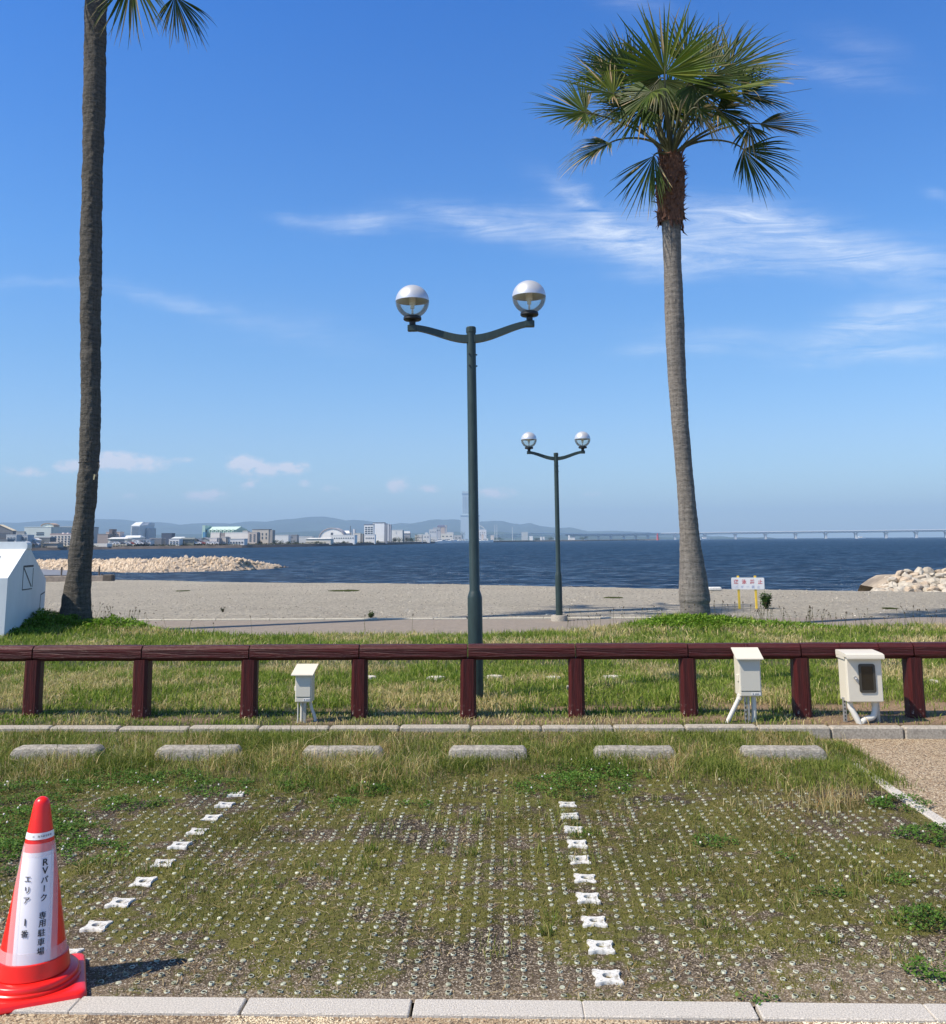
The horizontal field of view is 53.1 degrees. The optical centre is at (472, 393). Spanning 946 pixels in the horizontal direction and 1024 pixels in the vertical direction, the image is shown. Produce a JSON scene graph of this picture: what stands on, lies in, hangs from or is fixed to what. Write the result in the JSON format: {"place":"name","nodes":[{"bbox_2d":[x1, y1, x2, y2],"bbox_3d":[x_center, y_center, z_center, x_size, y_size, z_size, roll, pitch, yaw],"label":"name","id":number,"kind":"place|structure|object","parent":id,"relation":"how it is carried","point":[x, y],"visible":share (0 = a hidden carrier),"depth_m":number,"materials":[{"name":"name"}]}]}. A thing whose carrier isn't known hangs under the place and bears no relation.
{"place":"outdoors","nodes":[
{"label":"outdoors","id":0,"kind":"place"},
{"bbox_2d":[41,569,66,574],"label":"sand spit","id":1,"kind":"structure","parent":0,"point":[51,572],"depth_m":101.19,"materials":[{"name":"grey sand"}]},
{"bbox_2d":[112,539,624,546],"bbox_3d":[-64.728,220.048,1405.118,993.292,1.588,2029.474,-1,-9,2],"label":"land","id":2,"kind":"structure","parent":0,"point":[494,540],"depth_m":1784.82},
{"bbox_2d":[0,525,16,534],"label":"building","id":3,"kind":"structure","parent":2,"relation":"on","point":[5,529],"depth_m":466.47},
{"bbox_2d":[24,527,71,536],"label":"building","id":4,"kind":"structure","parent":2,"relation":"on","point":[41,531],"depth_m":496.68,"materials":[{"name":"blue"}]},
{"bbox_2d":[41,523,59,533],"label":"building","id":5,"kind":"structure","parent":4,"relation":"on","point":[55,526],"depth_m":498.84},
{"bbox_2d":[50,533,70,545],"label":"building","id":6,"kind":"structure","parent":2,"relation":"on","point":[64,538],"depth_m":453.55,"materials":[{"name":"white concrete"}]},
{"bbox_2d":[97,534,113,542],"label":"building","id":7,"kind":"structure","parent":2,"relation":"on","point":[102,538],"depth_m":509.34,"materials":[{"name":"grey concrete"}]},
{"bbox_2d":[108,537,132,545],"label":"building","id":8,"kind":"structure","parent":2,"relation":"on","point":[120,539],"depth_m":495.22,"materials":[{"name":"white"}]},
{"bbox_2d":[131,522,155,538],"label":"building","id":9,"kind":"structure","parent":2,"relation":"on","point":[147,530],"depth_m":592.59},
{"bbox_2d":[202,525,247,537],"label":"green hall","id":10,"kind":"structure","parent":2,"relation":"on","point":[206,530],"depth_m":628.73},
{"bbox_2d":[225,532,247,538],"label":"building","id":11,"kind":"structure","parent":2,"relation":"on","point":[238,535],"depth_m":564.72,"materials":[{"name":"white"}]},
{"bbox_2d":[228,539,247,544],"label":"building","id":12,"kind":"structure","parent":2,"relation":"on","point":[238,541],"depth_m":523.77,"materials":[{"name":"white"}]},
{"bbox_2d":[248,532,259,544],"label":"building","id":13,"kind":"structure","parent":2,"relation":"on","point":[253,537],"depth_m":550.07,"materials":[{"name":"white concrete"}]},
{"bbox_2d":[42,539,468,547],"bbox_3d":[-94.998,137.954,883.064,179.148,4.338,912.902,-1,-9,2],"label":"shore undergrowth","id":14,"kind":"object","parent":2,"relation":"on","point":[248,543],"visible":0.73,"depth_m":533.21,"materials":[{"name":"green plant"}]},
{"bbox_2d":[252,529,274,543],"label":"building","id":15,"kind":"structure","parent":2,"relation":"on","point":[267,536],"depth_m":576.23,"materials":[{"name":"white"}]},
{"bbox_2d":[275,535,290,542],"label":"building","id":16,"kind":"structure","parent":2,"relation":"on","point":[284,538],"depth_m":616.82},
{"bbox_2d":[306,538,333,544],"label":"building","id":17,"kind":"structure","parent":2,"relation":"on","point":[330,541],"depth_m":621.52,"materials":[{"name":"white"}]},
{"bbox_2d":[319,528,346,537],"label":"building","id":18,"kind":"structure","parent":2,"relation":"on","point":[326,533],"depth_m":684.51,"materials":[{"name":"white"}]},
{"bbox_2d":[330,535,356,543],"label":"building","id":19,"kind":"structure","parent":2,"relation":"on","point":[347,538],"depth_m":665.42,"materials":[{"name":"white concrete"}]},
{"bbox_2d":[31,539,659,550],"bbox_3d":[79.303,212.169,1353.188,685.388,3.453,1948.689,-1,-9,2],"label":"sea wall","id":20,"kind":"structure","parent":2,"relation":"on","point":[220,546],"depth_m":550.31,"materials":[{"name":"grey concrete"}]},
{"bbox_2d":[364,524,374,541],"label":"building","id":21,"kind":"structure","parent":2,"relation":"on","point":[369,528],"depth_m":737.58,"materials":[{"name":"white concrete"}]},
{"bbox_2d":[373,522,387,543],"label":"building","id":22,"kind":"structure","parent":2,"relation":"on","point":[381,530],"depth_m":757.80,"materials":[{"name":"white concrete"}]},
{"bbox_2d":[392,530,403,541],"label":"building","id":23,"kind":"structure","parent":2,"relation":"on","point":[397,533],"depth_m":864.32,"materials":[{"name":"white concrete"}]},
{"bbox_2d":[460,491,479,540],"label":"skyscraper","id":24,"kind":"structure","parent":2,"relation":"on","point":[465,519],"depth_m":3871.58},
{"bbox_2d":[0,517,746,537],"bbox_3d":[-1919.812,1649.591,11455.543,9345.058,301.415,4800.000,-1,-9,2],"label":"mountains","id":25,"kind":"structure","parent":0,"point":[284,525],"depth_m":10160.10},
{"bbox_2d":[98,531,777,540],"bbox_3d":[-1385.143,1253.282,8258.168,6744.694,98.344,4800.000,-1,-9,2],"label":"foothills","id":26,"kind":"structure","parent":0,"point":[505,535],"depth_m":6579.84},
{"bbox_2d":[0,731,945,1006],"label":"parking ground","id":27,"kind":"structure","parent":0,"point":[404,973],"depth_m":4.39,"materials":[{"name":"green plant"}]},
{"bbox_2d":[0,796,86,1014],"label":"traffic cone","id":28,"kind":"object","parent":27,"relation":"on","point":[40,964],"visible":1,"depth_m":3.52,"materials":[{"name":"red plastic"}]},
{"bbox_2d":[10,744,104,759],"bbox_3d":[-3.188,2.762,7.277,0.670,0.099,0.160,-1,-9,2],"label":"wheel stop","id":29,"kind":"object","parent":27,"relation":"on","point":[27,750],"visible":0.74,"depth_m":7.21,"materials":[{"name":"concrete"}]},
{"bbox_2d":[79,920,112,931],"bbox_3d":[-1.636,2.318,4.115,0.109,0.018,0.109,0,-10,1],"label":"bay marker","id":30,"kind":"object","parent":27,"relation":"on","point":[91,926],"visible":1,"depth_m":4.10,"materials":[{"name":"white concrete"}]},
{"bbox_2d":[104,897,135,908],"bbox_3d":[-1.632,2.359,4.381,0.109,0.018,0.109,1,-10,2],"label":"bay marker","id":31,"kind":"object","parent":27,"relation":"on","point":[124,903],"visible":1,"depth_m":4.37,"materials":[{"name":"white concrete"}]},
{"bbox_2d":[128,876,157,886],"bbox_3d":[-1.618,2.401,4.647,0.109,0.018,0.109,-2,-5,1],"label":"bay marker","id":32,"kind":"object","parent":27,"relation":"on","point":[149,881],"visible":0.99,"depth_m":4.65,"materials":[{"name":"white concrete"}]},
{"bbox_2d":[150,859,175,867],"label":"bay marker","id":33,"kind":"object","parent":27,"relation":"on","point":[161,861],"visible":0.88,"depth_m":4.91,"materials":[{"name":"white concrete"}]},
{"bbox_2d":[167,841,191,849],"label":"bay marker","id":34,"kind":"object","parent":27,"relation":"on","point":[182,845],"visible":1,"depth_m":5.17,"materials":[{"name":"white concrete"}]},
{"bbox_2d":[155,744,241,760],"bbox_3d":[-2.096,2.750,7.241,0.626,0.096,0.160,-1,-9,2],"label":"wheel stop","id":35,"kind":"object","parent":27,"relation":"on","point":[185,750],"visible":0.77,"depth_m":7.17,"materials":[{"name":"concrete"}]},
{"bbox_2d":[200,814,222,820],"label":"bay marker","id":36,"kind":"object","parent":27,"relation":"on","point":[212,817],"visible":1,"depth_m":5.72,"materials":[{"name":"white concrete"}]},
{"bbox_2d":[302,745,382,760],"bbox_3d":[-0.991,2.742,7.203,0.600,0.098,0.160,-1,-9,2],"label":"wheel stop","id":37,"kind":"object","parent":27,"relation":"on","point":[319,749],"visible":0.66,"depth_m":7.14,"materials":[{"name":"concrete"}]},
{"bbox_2d":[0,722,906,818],"bbox_3d":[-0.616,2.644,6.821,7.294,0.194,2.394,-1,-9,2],"label":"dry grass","id":38,"kind":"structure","parent":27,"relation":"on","point":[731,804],"depth_m":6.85,"materials":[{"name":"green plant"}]},
{"bbox_2d":[0,717,924,796],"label":"verge grass","id":39,"kind":"structure","parent":27,"relation":"on","point":[730,757],"depth_m":7.01,"materials":[{"name":"green plant"}]},
{"bbox_2d":[0,659,945,1003],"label":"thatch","id":40,"kind":"object","parent":27,"relation":"on","point":[476,869],"visible":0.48,"depth_m":4.63,"materials":[{"name":"plant"}]},
{"bbox_2d":[0,774,945,952],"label":"paver pegs","id":41,"kind":"object","parent":27,"relation":"on","point":[475,903],"visible":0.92,"depth_m":4.65,"materials":[{"name":"concrete"}]},
{"bbox_2d":[0,757,945,1004],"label":"clover","id":42,"kind":"object","parent":27,"relation":"on","point":[590,775],"depth_m":5.92,"materials":[{"name":"green plant"}]},
{"bbox_2d":[0,772,945,972],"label":"grass tufts","id":43,"kind":"object","parent":27,"relation":"on","point":[547,930],"visible":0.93,"depth_m":4.99,"materials":[{"name":"green plant"}]},
{"bbox_2d":[449,745,526,759],"bbox_3d":[0.113,2.727,7.167,0.586,0.098,0.160,-1,-9,2],"label":"wheel stop","id":44,"kind":"object","parent":27,"relation":"on","point":[494,750],"visible":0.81,"depth_m":7.10,"materials":[{"name":"concrete"}]},
{"bbox_2d":[567,839,587,848],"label":"bay marker","id":45,"kind":"object","parent":27,"relation":"on","point":[581,843],"visible":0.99,"depth_m":5.16,"materials":[{"name":"white concrete"}]},
{"bbox_2d":[569,855,590,864],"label":"bay marker","id":46,"kind":"object","parent":27,"relation":"on","point":[583,859],"visible":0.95,"depth_m":4.89,"materials":[{"name":"white concrete"}]},
{"bbox_2d":[573,873,596,882],"bbox_3d":[0.549,2.383,4.644,0.109,0.018,0.109,1,-8,4],"label":"bay marker","id":47,"kind":"object","parent":27,"relation":"on","point":[579,878],"visible":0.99,"depth_m":4.64,"materials":[{"name":"white concrete"}]},
{"bbox_2d":[576,892,600,904],"bbox_3d":[0.533,2.338,4.381,0.109,0.018,0.109,1,-7,2],"label":"bay marker","id":48,"kind":"object","parent":27,"relation":"on","point":[582,897],"visible":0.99,"depth_m":4.37,"materials":[{"name":"white concrete"}]},
{"bbox_2d":[581,916,607,927],"bbox_3d":[0.527,2.301,4.119,0.109,0.018,0.109,0,-9,1],"label":"bay marker","id":49,"kind":"object","parent":27,"relation":"on","point":[588,920],"visible":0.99,"depth_m":4.11,"materials":[{"name":"white concrete"}]},
{"bbox_2d":[587,939,615,954],"bbox_3d":[0.521,2.258,3.860,0.109,0.018,0.109,1,-8,3],"label":"bay marker","id":50,"kind":"object","parent":27,"relation":"on","point":[606,947],"visible":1,"depth_m":3.84,"materials":[{"name":"white concrete"}]},
{"bbox_2d":[592,969,623,986],"bbox_3d":[0.512,2.220,3.597,0.109,0.019,0.109,2,-7,0],"label":"bay marker","id":51,"kind":"object","parent":27,"relation":"on","point":[598,975],"visible":1,"depth_m":3.58,"materials":[{"name":"white concrete"}]},
{"bbox_2d":[593,745,675,759],"bbox_3d":[1.213,2.714,7.131,0.603,0.099,0.160,-1,-9,2],"label":"wheel stop","id":52,"kind":"object","parent":27,"relation":"on","point":[613,749],"visible":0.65,"depth_m":7.07,"materials":[{"name":"concrete"}]},
{"bbox_2d":[739,745,826,759],"bbox_3d":[2.317,2.700,7.094,0.609,0.097,0.160,-1,-9,2],"label":"wheel stop","id":53,"kind":"object","parent":27,"relation":"on","point":[792,751],"visible":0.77,"depth_m":7.03,"materials":[{"name":"concrete"}]},
{"bbox_2d":[0,611,945,726],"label":"lawn ground","id":54,"kind":"structure","parent":0,"point":[893,707],"depth_m":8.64,"materials":[{"name":"green plant"}]},
{"bbox_2d":[0,542,45,635],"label":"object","id":55,"kind":"object","parent":54,"relation":"on","point":[22,586],"visible":0.94,"depth_m":17.23,"materials":[{"name":"white"}]},
{"bbox_2d":[0,725,53,731],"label":"kerb block","id":56,"kind":"structure","parent":54,"relation":"on","point":[11,728],"depth_m":8.10,"materials":[{"name":"concrete"}]},
{"bbox_2d":[50,725,121,731],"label":"kerb block","id":57,"kind":"structure","parent":54,"relation":"on","point":[95,728],"depth_m":8.08,"materials":[{"name":"concrete"}]},
{"bbox_2d":[59,0,217,624],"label":"palm tree","id":58,"kind":"object","parent":54,"relation":"on","point":[76,596],"visible":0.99,"depth_m":19.09,"materials":[{"name":"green plant"}]},
{"bbox_2d":[119,726,189,732],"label":"kerb block","id":59,"kind":"structure","parent":54,"relation":"on","point":[160,728],"depth_m":8.06,"materials":[{"name":"concrete"}]},
{"bbox_2d":[189,725,259,732],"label":"kerb block","id":60,"kind":"structure","parent":54,"relation":"on","point":[219,727],"depth_m":8.04,"materials":[{"name":"concrete"}]},
{"bbox_2d":[259,725,329,731],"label":"kerb block","id":61,"kind":"structure","parent":54,"relation":"on","point":[293,727],"depth_m":8.03,"materials":[{"name":"concrete"}]},
{"bbox_2d":[291,664,318,722],"bbox_3d":[-1.479,2.663,8.314,0.206,0.533,0.185,-1,-9,2],"label":"meter box","id":62,"kind":"object","parent":54,"relation":"on","point":[304,686],"visible":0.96,"depth_m":8.28,"materials":[{"name":"beige metal"}]},
{"bbox_2d":[296,676,310,696],"bbox_3d":[-1.484,2.558,8.276,0.131,0.190,0.009,-1,-9,2],"label":"door","id":63,"kind":"structure","parent":62,"relation":"in","point":[303,683],"depth_m":8.27,"materials":[{"name":"white metal"}]},
{"bbox_2d":[329,725,399,731],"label":"kerb block","id":64,"kind":"structure","parent":54,"relation":"on","point":[394,728],"depth_m":8.01,"materials":[{"name":"concrete"}]},
{"bbox_2d":[8,608,844,636],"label":"leafy weeds","id":65,"kind":"object","parent":54,"relation":"on","point":[668,620],"visible":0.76,"depth_m":17.37,"materials":[{"name":"green plant"}]},
{"bbox_2d":[400,725,469,731],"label":"kerb block","id":66,"kind":"structure","parent":54,"relation":"on","point":[436,728],"depth_m":7.98,"materials":[{"name":"concrete"}]},
{"bbox_2d":[396,280,545,698],"bbox_3d":[0.002,0.950,9.702,1.589,4.302,0.355,-1,-9,2],"label":"street lamp","id":67,"kind":"object","parent":54,"relation":"on","point":[528,291],"visible":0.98,"depth_m":9.82,"materials":[{"name":"grey metal"}]},
{"bbox_2d":[0,642,945,719],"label":"fence","id":68,"kind":"object","parent":54,"relation":"on","point":[911,655],"visible":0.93,"depth_m":8.47,"materials":[{"name":"brown wood"}]},
{"bbox_2d":[471,725,540,731],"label":"kerb block","id":69,"kind":"structure","parent":54,"relation":"on","point":[498,727],"depth_m":7.97,"materials":[{"name":"concrete"}]},
{"bbox_2d":[80,600,944,632],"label":"seed heads","id":70,"kind":"object","parent":54,"relation":"on","point":[770,608],"visible":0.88,"depth_m":17.85,"materials":[{"name":"plant"}]},
{"bbox_2d":[542,725,612,731],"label":"kerb block","id":71,"kind":"structure","parent":54,"relation":"on","point":[555,728],"depth_m":7.95,"materials":[{"name":"concrete"}]},
{"bbox_2d":[613,724,684,731],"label":"kerb block","id":72,"kind":"structure","parent":54,"relation":"on","point":[658,727],"depth_m":7.93,"materials":[{"name":"concrete"}]},
{"bbox_2d":[525,0,821,614],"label":"palm tree","id":73,"kind":"object","parent":54,"relation":"on","point":[655,97],"visible":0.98,"depth_m":19.20,"materials":[{"name":"green plant"}]},
{"bbox_2d":[684,724,757,731],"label":"kerb block","id":74,"kind":"structure","parent":54,"relation":"on","point":[715,727],"depth_m":7.90,"materials":[{"name":"concrete"}]},
{"bbox_2d":[725,647,763,722],"bbox_3d":[2.333,2.553,8.198,0.351,0.659,0.225,-1,-9,2],"label":"meter box","id":75,"kind":"object","parent":54,"relation":"on","point":[747,670],"visible":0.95,"depth_m":8.14,"materials":[{"name":"beige metal"}]},
{"bbox_2d":[739,660,760,690],"bbox_3d":[2.382,2.422,8.142,0.172,0.271,0.009,-1,-9,2],"label":"door","id":76,"kind":"structure","parent":75,"relation":"in","point":[749,669],"depth_m":8.14,"materials":[{"name":"white metal"}]},
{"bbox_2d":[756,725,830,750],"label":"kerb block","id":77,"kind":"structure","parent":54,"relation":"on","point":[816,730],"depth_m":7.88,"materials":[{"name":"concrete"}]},
{"bbox_2d":[835,649,884,723],"bbox_3d":[3.341,2.547,8.143,0.324,0.639,0.275,-1,-9,2],"label":"control cabinet","id":78,"kind":"object","parent":54,"relation":"on","point":[860,675],"visible":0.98,"depth_m":8.08,"materials":[{"name":"beige metal"}]},
{"bbox_2d":[828,725,903,738],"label":"kerb block","id":79,"kind":"structure","parent":54,"relation":"on","point":[873,731],"depth_m":7.86,"materials":[{"name":"concrete"}]},
{"bbox_2d":[901,725,945,738],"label":"kerb block","id":80,"kind":"structure","parent":54,"relation":"on","point":[924,731],"depth_m":7.84,"materials":[{"name":"concrete"}]},
{"bbox_2d":[0,739,945,1023],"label":"pavement","id":81,"kind":"structure","parent":0,"point":[920,763],"depth_m":6.09,"materials":[{"name":"beige concrete"}]},
{"bbox_2d":[10,998,80,1013],"bbox_3d":[-1.735,2.258,3.417,0.608,0.112,0.115,-1,-9,2],"label":"kerb stone","id":82,"kind":"object","parent":81,"relation":"on","point":[64,1007],"visible":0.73,"depth_m":3.38,"materials":[{"name":"stone"}]},
{"bbox_2d":[69,996,245,1015],"bbox_3d":[-1.128,2.250,3.394,0.605,0.112,0.115,-1,-9,2],"label":"kerb stone","id":83,"kind":"object","parent":81,"relation":"on","point":[165,1006],"visible":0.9,"depth_m":3.39,"materials":[{"name":"stone"}]},
{"bbox_2d":[241,998,411,1017],"bbox_3d":[-0.519,2.243,3.374,0.592,0.112,0.115,-1,-9,2],"label":"kerb stone","id":84,"kind":"object","parent":81,"relation":"on","point":[328,1007],"visible":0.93,"depth_m":3.37,"materials":[{"name":"stone"}]},
{"bbox_2d":[412,999,583,1019],"bbox_3d":[0.089,2.235,3.354,0.600,0.112,0.115,-1,-9,2],"label":"kerb stone","id":85,"kind":"object","parent":81,"relation":"on","point":[503,1009],"visible":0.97,"depth_m":3.35,"materials":[{"name":"stone"}]},
{"bbox_2d":[582,1001,758,1020],"bbox_3d":[0.691,2.227,3.334,0.601,0.112,0.115,-1,-9,2],"label":"kerb stone","id":86,"kind":"object","parent":81,"relation":"on","point":[675,1010],"visible":0.96,"depth_m":3.33,"materials":[{"name":"stone"}]},
{"bbox_2d":[755,1002,935,1022],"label":"kerb stone","id":87,"kind":"object","parent":81,"relation":"on","point":[841,1012],"visible":0.96,"depth_m":3.30,"materials":[{"name":"stone"}]},
{"bbox_2d":[880,785,929,811],"bbox_3d":[2.751,2.631,6.037,0.075,0.115,0.592,-1,-9,2],"label":"kerb stone","id":88,"kind":"object","parent":81,"relation":"on","point":[897,791],"visible":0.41,"depth_m":5.99,"materials":[{"name":"stone"}]},
{"bbox_2d":[919,810,945,829],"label":"kerb stone","id":89,"kind":"object","parent":81,"relation":"on","point":[932,816],"visible":0.43,"depth_m":5.61,"materials":[{"name":"stone"}]},
{"bbox_2d":[923,1004,945,1022],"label":"kerb stone","id":90,"kind":"object","parent":81,"relation":"on","point":[937,1012],"visible":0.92,"depth_m":3.31,"materials":[{"name":"stone"}]},
{"bbox_2d":[0,1013,945,1023],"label":"pavement gravel","id":91,"kind":"structure","parent":0,"point":[350,1019],"depth_m":3.29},
{"bbox_2d":[32,537,945,590],"bbox_3d":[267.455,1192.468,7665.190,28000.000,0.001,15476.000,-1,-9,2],"label":"water","id":92,"kind":"structure","parent":0,"point":[832,564],"depth_m":132.44,"materials":[{"name":"blue liquid"}]},
{"bbox_2d":[40,565,283,571],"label":"rock breakwater","id":93,"kind":"object","parent":92,"relation":"in","point":[197,570],"visible":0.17,"depth_m":103.73,"materials":[{"name":"beige stone"}]},
{"bbox_2d":[36,555,281,572],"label":"rock infill","id":94,"kind":"object","parent":93,"relation":"on","point":[169,564],"visible":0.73,"depth_m":105.10,"materials":[{"name":"beige stone"}]},
{"bbox_2d":[486,529,945,539],"bbox_3d":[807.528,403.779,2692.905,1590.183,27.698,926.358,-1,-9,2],"label":"bridge","id":95,"kind":"structure","parent":92,"relation":"on","point":[765,533],"depth_m":2970.56,"materials":[{"name":"grey concrete"}]},
{"bbox_2d":[44,580,945,618],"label":"beach","id":96,"kind":"structure","parent":0,"point":[105,590],"depth_m":27.37,"materials":[{"name":"beige sand"}]},
{"bbox_2d":[45,566,114,581],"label":"timber groyne","id":97,"kind":"object","parent":96,"relation":"on","point":[102,577],"visible":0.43,"depth_m":44.26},
{"bbox_2d":[162,619,215,620],"bbox_3d":[-6.253,5.120,20.860,1.188,0.278,0.080,-1,-9,2],"label":"edging strip","id":98,"kind":"object","parent":96,"relation":"on","point":[188,619],"visible":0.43,"depth_m":20.84,"materials":[{"name":"grey concrete"}]},
{"bbox_2d":[325,618,378,619],"bbox_3d":[-2.655,5.076,20.741,1.188,0.278,0.080,-1,-9,2],"label":"edging strip","id":99,"kind":"object","parent":96,"relation":"on","point":[351,618],"visible":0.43,"depth_m":20.72,"materials":[{"name":"grey concrete"}]},
{"bbox_2d":[379,618,433,619],"bbox_3d":[-1.456,5.061,20.702,1.188,0.278,0.080,-1,-9,2],"label":"edging strip","id":100,"kind":"object","parent":96,"relation":"on","point":[406,618],"visible":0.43,"depth_m":20.68,"materials":[{"name":"grey concrete"}]},
{"bbox_2d":[45,583,943,618],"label":"beach stones","id":101,"kind":"object","parent":96,"relation":"on","point":[483,605],"visible":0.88,"depth_m":27.74,"materials":[{"name":"grey stone"}]},
{"bbox_2d":[731,576,764,608],"bbox_3d":[6.856,5.061,23.585,0.813,1.006,0.052,-1,-9,2],"label":"warning sign","id":102,"kind":"object","parent":96,"relation":"on","point":[754,583],"visible":0.94,"depth_m":23.61,"materials":[{"name":"white metal"}]},
{"bbox_2d":[759,591,771,608],"bbox_3d":[7.259,5.134,23.419,0.350,0.472,0.383,-1,-9,2],"label":"beach shrub","id":103,"kind":"object","parent":96,"relation":"on","point":[766,597],"visible":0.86,"depth_m":23.41,"materials":[{"name":"green plant"}]},
{"bbox_2d":[858,574,898,590],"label":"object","id":104,"kind":"object","parent":96,"relation":"on","point":[871,583],"visible":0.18,"depth_m":34.30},
{"bbox_2d":[141,617,945,635],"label":"path","id":105,"kind":"structure","parent":0,"point":[375,626],"depth_m":19.37,"materials":[{"name":"grey concrete"}]},
{"bbox_2d":[521,431,589,621],"bbox_3d":[1.817,2.886,20.380,1.512,4.130,0.368,-1,-9,2],"label":"street lamp","id":106,"kind":"object","parent":105,"relation":"on","point":[582,436],"visible":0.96,"depth_m":20.44,"materials":[{"name":"grey metal"}]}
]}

